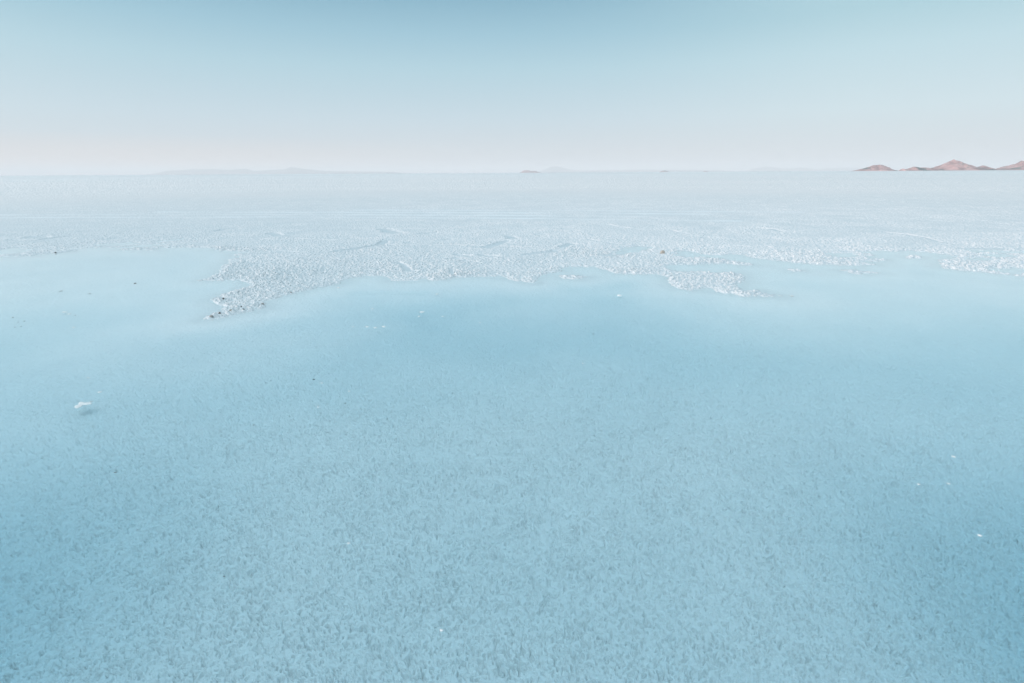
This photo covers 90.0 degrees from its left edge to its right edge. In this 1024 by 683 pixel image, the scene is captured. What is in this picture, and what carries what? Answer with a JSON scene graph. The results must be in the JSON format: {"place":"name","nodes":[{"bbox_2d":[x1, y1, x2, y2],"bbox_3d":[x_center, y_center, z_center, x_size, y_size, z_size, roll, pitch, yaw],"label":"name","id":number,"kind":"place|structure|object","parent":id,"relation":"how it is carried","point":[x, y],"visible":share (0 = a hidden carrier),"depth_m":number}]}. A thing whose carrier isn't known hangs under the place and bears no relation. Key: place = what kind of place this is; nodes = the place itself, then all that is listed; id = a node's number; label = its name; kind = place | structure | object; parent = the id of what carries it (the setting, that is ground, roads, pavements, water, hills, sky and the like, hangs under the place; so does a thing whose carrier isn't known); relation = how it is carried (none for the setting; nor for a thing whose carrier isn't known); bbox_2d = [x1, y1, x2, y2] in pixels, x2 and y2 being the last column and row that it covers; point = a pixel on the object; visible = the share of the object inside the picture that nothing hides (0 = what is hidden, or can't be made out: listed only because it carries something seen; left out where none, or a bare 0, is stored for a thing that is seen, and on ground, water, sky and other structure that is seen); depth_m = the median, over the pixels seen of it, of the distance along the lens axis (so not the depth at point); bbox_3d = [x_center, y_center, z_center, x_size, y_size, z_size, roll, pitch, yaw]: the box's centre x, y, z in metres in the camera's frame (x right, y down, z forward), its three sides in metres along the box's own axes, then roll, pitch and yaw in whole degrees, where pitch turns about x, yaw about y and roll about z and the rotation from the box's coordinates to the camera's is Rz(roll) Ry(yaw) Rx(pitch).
{"place":"outdoors","nodes":[
{"label":"outdoors","id":0,"kind":"place"},
{"bbox_2d":[146,167,400,174],"bbox_3d":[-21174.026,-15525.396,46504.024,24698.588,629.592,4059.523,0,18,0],"label":"hill","id":1,"kind":"structure","parent":0,"point":[292,170],"depth_m":45880.13},
{"bbox_2d":[0,170,1023,682],"bbox_3d":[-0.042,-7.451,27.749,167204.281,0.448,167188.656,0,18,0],"label":"salt flat","id":2,"kind":"structure","parent":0,"point":[732,426],"depth_m":3.33},
{"bbox_2d":[0,238,1023,261],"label":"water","id":3,"kind":"structure","parent":0,"point":[91,251],"depth_m":10.53},
{"bbox_2d":[74,402,91,407],"bbox_3d":[-2.969,0.432,3.530,0.110,0.005,0.096,11,21,31],"label":"salt clump","id":4,"kind":"object","parent":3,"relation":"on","point":[80,404],"visible":1,"depth_m":3.52},
{"bbox_2d":[0,0,1023,175],"label":"sky","id":5,"kind":"structure","parent":0,"point":[88,87]},
{"bbox_2d":[520,170,540,172],"bbox_3d":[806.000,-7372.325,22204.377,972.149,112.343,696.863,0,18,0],"label":"hill","id":6,"kind":"structure","parent":0,"point":[526,171],"depth_m":22118.58},
{"bbox_2d":[539,166,733,172],"bbox_3d":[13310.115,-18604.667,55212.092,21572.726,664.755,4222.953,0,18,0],"label":"hill","id":7,"kind":"structure","parent":0,"point":[556,169],"depth_m":54762.43},
{"bbox_2d":[741,166,860,171],"bbox_3d":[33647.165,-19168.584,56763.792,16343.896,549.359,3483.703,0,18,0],"label":"hill","id":8,"kind":"structure","parent":0,"point":[765,168],"depth_m":56252.98},
{"bbox_2d":[854,165,897,170],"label":"hill","id":9,"kind":"structure","parent":0,"point":[878,168],"depth_m":6228.24},
{"bbox_2d":[898,167,943,170],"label":"hill","id":10,"kind":"structure","parent":0,"point":[917,169],"depth_m":5678.99},
{"bbox_2d":[931,159,983,170],"bbox_3d":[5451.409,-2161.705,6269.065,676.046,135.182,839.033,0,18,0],"label":"hill","id":11,"kind":"structure","parent":0,"point":[953,165],"depth_m":6131.69},
{"bbox_2d":[976,165,1002,169],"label":"hill","id":12,"kind":"structure","parent":0,"point":[984,167],"depth_m":6123.92},
{"bbox_2d":[997,161,1023,169],"bbox_3d":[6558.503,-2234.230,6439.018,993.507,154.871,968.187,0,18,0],"label":"hill","id":13,"kind":"structure","parent":0,"point":[1019,165],"depth_m":6394.53}
]}

